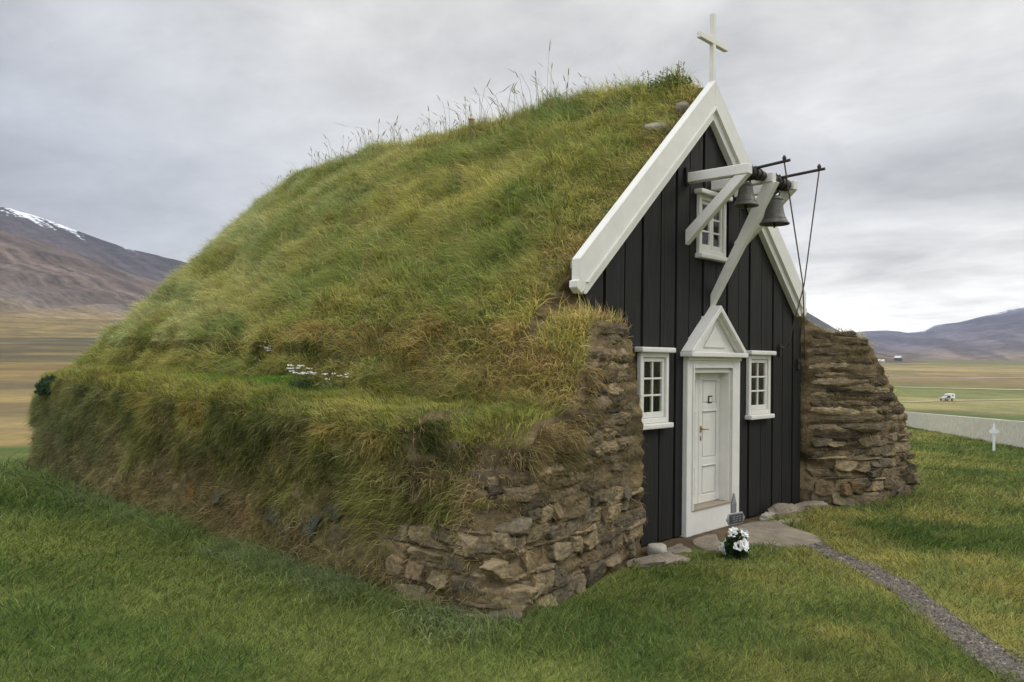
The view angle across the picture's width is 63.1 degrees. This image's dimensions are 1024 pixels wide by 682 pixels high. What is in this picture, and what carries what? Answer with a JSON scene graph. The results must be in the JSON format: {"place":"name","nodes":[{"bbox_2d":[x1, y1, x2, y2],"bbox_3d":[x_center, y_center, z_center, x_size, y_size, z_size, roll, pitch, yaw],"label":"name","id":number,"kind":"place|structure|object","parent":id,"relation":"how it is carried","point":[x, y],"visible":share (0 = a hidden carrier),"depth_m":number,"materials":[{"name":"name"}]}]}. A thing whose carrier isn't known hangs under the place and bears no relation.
{"place":"outdoors","nodes":[
{"label":"outdoors","id":0,"kind":"place"},
{"bbox_2d":[0,230,163,319],"bbox_3d":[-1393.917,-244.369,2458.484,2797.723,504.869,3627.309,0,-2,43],"label":"brown hillside","id":1,"kind":"structure","parent":0,"point":[40,279],"depth_m":2184.04,"materials":[{"name":"brown soil"}]},
{"bbox_2d":[0,207,186,282],"bbox_3d":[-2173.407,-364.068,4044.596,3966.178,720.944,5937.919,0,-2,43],"label":"snow streaked mountain","id":2,"kind":"structure","parent":0,"point":[154,267],"depth_m":4299.19,"materials":[{"name":"grey stone"}]},
{"bbox_2d":[0,316,1023,681],"bbox_3d":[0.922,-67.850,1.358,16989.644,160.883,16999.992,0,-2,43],"label":"ground","id":3,"kind":"structure","parent":0,"point":[32,350],"depth_m":7.89,"materials":[{"name":"green plant"}]},
{"bbox_2d":[0,13,920,651],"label":"turf church","id":4,"kind":"structure","parent":3,"relation":"on","point":[630,375],"depth_m":10.03,"materials":[{"name":"plant"}]},
{"bbox_2d":[33,374,57,395],"bbox_3d":[-7.829,0.758,14.154,0.694,0.392,0.522,0,-2,43],"label":"dark bush","id":5,"kind":"object","parent":4,"relation":"on","point":[42,385],"visible":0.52,"depth_m":13.99,"materials":[{"name":"green plant"}]},
{"bbox_2d":[251,341,272,367],"bbox_3d":[-3.282,0.179,10.980,0.416,0.358,0.276,0,-2,43],"label":"white flower plant","id":6,"kind":"object","parent":4,"relation":"on","point":[256,360],"visible":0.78,"depth_m":10.91,"materials":[{"name":"green plant"}]},
{"bbox_2d":[250,374,292,384],"bbox_3d":[-2.954,0.481,10.228,1.036,0.162,0.447,0,-2,43],"label":"chickweed patch","id":7,"kind":"object","parent":4,"relation":"on","point":[277,377],"visible":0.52,"depth_m":10.10,"materials":[{"name":"green plant"}]},
{"bbox_2d":[287,364,316,388],"bbox_3d":[-2.495,0.429,9.886,0.480,0.302,0.282,0,-2,43],"label":"white flower plant","id":8,"kind":"object","parent":4,"relation":"on","point":[298,382],"visible":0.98,"depth_m":9.84,"materials":[{"name":"green plant"}]},
{"bbox_2d":[320,373,349,389],"bbox_3d":[-1.998,0.476,9.498,0.590,0.232,0.245,0,-2,43],"label":"white flower plant","id":9,"kind":"object","parent":4,"relation":"on","point":[340,386],"visible":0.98,"depth_m":9.47,"materials":[{"name":"green plant"}]},
{"bbox_2d":[483,315,494,330],"bbox_3d":[-0.220,-0.174,8.528,0.164,0.180,0.187,0,-2,43],"label":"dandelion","id":10,"kind":"object","parent":4,"relation":"on","point":[489,325],"visible":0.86,"depth_m":8.51,"materials":[{"name":"green plant"}]},
{"bbox_2d":[635,347,675,429],"bbox_3d":[1.633,0.545,9.717,0.211,0.944,0.695,0,-2,43],"label":"window","id":11,"kind":"structure","parent":4,"relation":"in","point":[653,388],"depth_m":9.71,"materials":[{"name":"white paint"}]},
{"bbox_2d":[643,122,669,132],"bbox_3d":[1.808,-2.621,10.386,0.337,0.121,0.219,0,-44,26],"label":"roof stone","id":12,"kind":"object","parent":4,"relation":"on","point":[653,125],"visible":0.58,"depth_m":10.31,"materials":[{"name":"grey stone"}]},
{"bbox_2d":[641,61,684,82],"bbox_3d":[2.028,-3.562,11.104,0.653,0.263,0.248,0,-2,43],"label":"seed stalk","id":13,"kind":"object","parent":4,"relation":"on","point":[678,72],"visible":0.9,"depth_m":11.02,"materials":[{"name":"beige plant"}]},
{"bbox_2d":[645,74,691,92],"bbox_3d":[2.082,-3.429,11.076,0.706,0.208,0.473,0,-2,43],"label":"leafy weed","id":14,"kind":"object","parent":4,"relation":"on","point":[670,77],"visible":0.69,"depth_m":10.97,"materials":[{"name":"green plant"}]},
{"bbox_2d":[675,102,689,115],"bbox_3d":[2.184,-2.913,10.603,0.199,0.143,0.267,0,-44,26],"label":"roof stone","id":15,"kind":"object","parent":4,"relation":"on","point":[684,106],"visible":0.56,"depth_m":10.52,"materials":[{"name":"grey stone"}]},
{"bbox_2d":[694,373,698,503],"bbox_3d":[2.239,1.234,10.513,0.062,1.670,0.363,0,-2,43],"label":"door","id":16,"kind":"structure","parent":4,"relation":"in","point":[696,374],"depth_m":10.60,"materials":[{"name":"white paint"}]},
{"bbox_2d":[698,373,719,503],"bbox_3d":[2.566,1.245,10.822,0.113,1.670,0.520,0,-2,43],"label":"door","id":17,"kind":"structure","parent":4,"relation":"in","point":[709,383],"depth_m":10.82,"materials":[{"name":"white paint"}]},
{"bbox_2d":[695,188,732,262],"bbox_3d":[2.567,-1.464,10.676,0.155,0.864,0.775,0,-2,43],"label":"window","id":18,"kind":"structure","parent":4,"relation":"in","point":[711,241],"depth_m":10.66,"materials":[{"name":"white paint"}]},
{"bbox_2d":[745,350,776,419],"bbox_3d":[3.416,0.607,11.602,0.210,0.944,0.735,0,-2,43],"label":"window","id":19,"kind":"structure","parent":4,"relation":"in","point":[758,371],"depth_m":11.59,"materials":[{"name":"white paint"}]},
{"bbox_2d":[732,155,790,208],"bbox_3d":[2.929,-1.887,9.944,0.467,0.574,0.657,1,-1,-18],"label":"church bell","id":20,"kind":"object","parent":4,"relation":"hanging from","point":[745,199],"visible":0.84,"depth_m":10.01,"materials":[{"name":"grey metal"}]},
{"bbox_2d":[784,163,805,360],"bbox_3d":[3.811,-0.899,11.076,0.085,2.333,2.975,0,-1,24],"label":"bell rope","id":21,"kind":"object","parent":20,"relation":"hanging from","point":[798,256],"visible":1,"depth_m":10.81,"materials":[{"name":"fabric"}]},
{"bbox_2d":[759,164,824,227],"bbox_3d":[3.398,-1.781,10.290,0.785,0.718,0.487,-2,-3,66],"label":"church bell","id":22,"kind":"object","parent":4,"relation":"hanging from","point":[774,216],"visible":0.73,"depth_m":10.38,"materials":[{"name":"grey metal"}]},
{"bbox_2d":[787,171,819,346],"bbox_3d":[3.874,-0.989,11.032,0.086,2.111,1.973,1,-1,8],"label":"bell rope","id":23,"kind":"object","parent":22,"relation":"hanging from","point":[807,255],"visible":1,"depth_m":10.89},
{"bbox_2d":[0,425,1023,681],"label":"lawn grass","id":24,"kind":"structure","parent":3,"relation":"on","point":[940,455],"depth_m":7.17,"materials":[{"name":"green plant"}]},
{"bbox_2d":[647,543,666,555],"bbox_3d":[1.611,2.325,9.247,0.219,0.168,0.320,0,-1,15],"label":"boulder","id":25,"kind":"object","parent":3,"relation":"on","point":[655,548],"visible":0.59,"depth_m":9.13,"materials":[{"name":"grey stone"}]},
{"bbox_2d":[626,552,688,568],"bbox_3d":[1.522,2.357,8.821,0.753,0.167,0.298,2,-1,-32],"label":"flat stone","id":26,"kind":"object","parent":3,"relation":"on","point":[664,557],"visible":0.56,"depth_m":8.76,"materials":[{"name":"grey stone"}]},
{"bbox_2d":[667,543,691,555],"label":"stone slab","id":27,"kind":"structure","parent":3,"relation":"on","point":[682,548],"depth_m":9.48,"materials":[{"name":"grey stone"}]},
{"bbox_2d":[692,534,723,551],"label":"stone slab","id":28,"kind":"structure","parent":3,"relation":"on","point":[706,542],"depth_m":9.80,"materials":[{"name":"grey stone"}]},
{"bbox_2d":[719,527,749,560],"bbox_3d":[2.446,2.213,9.125,0.352,0.363,0.330,0,-2,43],"label":"flower bouquet","id":29,"kind":"object","parent":3,"relation":"on","point":[735,544],"visible":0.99,"depth_m":9.07,"materials":[{"name":"white plant"}]},
{"bbox_2d":[726,493,744,531],"bbox_3d":[2.482,2.090,9.297,0.335,0.777,0.055,2,-1,-39],"label":"grave marker","id":30,"kind":"object","parent":3,"relation":"on","point":[734,517],"visible":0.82,"depth_m":9.29,"materials":[{"name":"grey paint"}]},
{"bbox_2d":[759,512,774,520],"bbox_3d":[3.474,2.422,11.369,0.169,0.153,0.317,0,-1,32],"label":"flat stone","id":31,"kind":"object","parent":3,"relation":"on","point":[764,516],"visible":0.73,"depth_m":11.29,"materials":[{"name":"grey stone"}]},
{"bbox_2d":[727,521,820,548],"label":"stone slab","id":32,"kind":"structure","parent":3,"relation":"on","point":[777,531],"depth_m":10.18,"materials":[{"name":"grey stone"}]},
{"bbox_2d":[767,503,802,518],"bbox_3d":[3.844,2.426,11.753,0.854,0.313,0.409,2,-2,-41],"label":"boulder","id":33,"kind":"object","parent":3,"relation":"on","point":[777,508],"visible":0.52,"depth_m":11.57,"materials":[{"name":"stone"}]},
{"bbox_2d":[774,517,802,523],"bbox_3d":[3.701,2.431,11.190,0.559,0.086,0.173,1,-1,-24],"label":"flat stone","id":34,"kind":"object","parent":3,"relation":"on","point":[782,520],"visible":0.3,"depth_m":11.15,"materials":[{"name":"grey stone"}]},
{"bbox_2d":[793,500,829,510],"bbox_3d":[4.323,2.446,12.197,0.985,0.171,0.267,2,-1,-38],"label":"flat stone","id":35,"kind":"object","parent":3,"relation":"on","point":[807,504],"visible":0.34,"depth_m":12.15,"materials":[{"name":"grey stone"}]},
{"bbox_2d":[894,356,901,360],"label":"farm building","id":36,"kind":"structure","parent":3,"relation":"on","point":[897,358],"depth_m":2082.32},
{"bbox_2d":[804,540,1023,681],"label":"gravel path","id":37,"kind":"structure","parent":3,"relation":"on","point":[965,634],"depth_m":6.91,"materials":[{"name":"grey gravel"}]},
{"bbox_2d":[904,412,1023,447],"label":"churchyard wall","id":38,"kind":"structure","parent":3,"relation":"on","point":[1011,432],"depth_m":36.38,"materials":[{"name":"concrete"}]},
{"bbox_2d":[989,423,998,450],"bbox_3d":[14.727,3.061,25.471,0.294,1.146,0.065,0,-1,23],"label":"white grave cross","id":39,"kind":"object","parent":3,"relation":"on","point":[993,431],"visible":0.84,"depth_m":25.46,"materials":[{"name":"paint"}]},
{"bbox_2d":[0,0,1023,331],"label":"sky","id":40,"kind":"structure","parent":0,"point":[145,126],"materials":[{"name":"grey"}]},
{"bbox_2d":[805,312,877,352],"bbox_3d":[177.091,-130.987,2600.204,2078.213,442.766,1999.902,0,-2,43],"label":"grey spur","id":41,"kind":"structure","parent":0,"point":[814,320],"depth_m":2465.03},
{"bbox_2d":[874,352,924,362],"bbox_3d":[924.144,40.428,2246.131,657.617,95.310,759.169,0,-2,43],"label":"brown hill","id":42,"kind":"structure","parent":0,"point":[888,358],"depth_m":2127.08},
{"bbox_2d":[856,306,1023,360],"bbox_3d":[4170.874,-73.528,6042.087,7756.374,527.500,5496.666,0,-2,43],"label":"blue mountain","id":43,"kind":"structure","parent":0,"point":[998,336],"depth_m":5574.27,"materials":[{"name":"blue stone"}]},
{"bbox_2d":[900,398,1023,401],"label":"farm track","id":44,"kind":"structure","parent":0,"point":[961,400],"depth_m":268.29,"materials":[{"name":"grey gravel"}]},
{"bbox_2d":[939,393,954,400],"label":"camper pickup","id":45,"kind":"object","parent":44,"relation":"on","point":[947,396],"visible":1,"depth_m":265.58,"materials":[{"name":"white metal"}]},
{"bbox_2d":[920,387,1020,389],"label":"road","id":46,"kind":"structure","parent":0,"point":[972,388],"depth_m":391.70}
]}

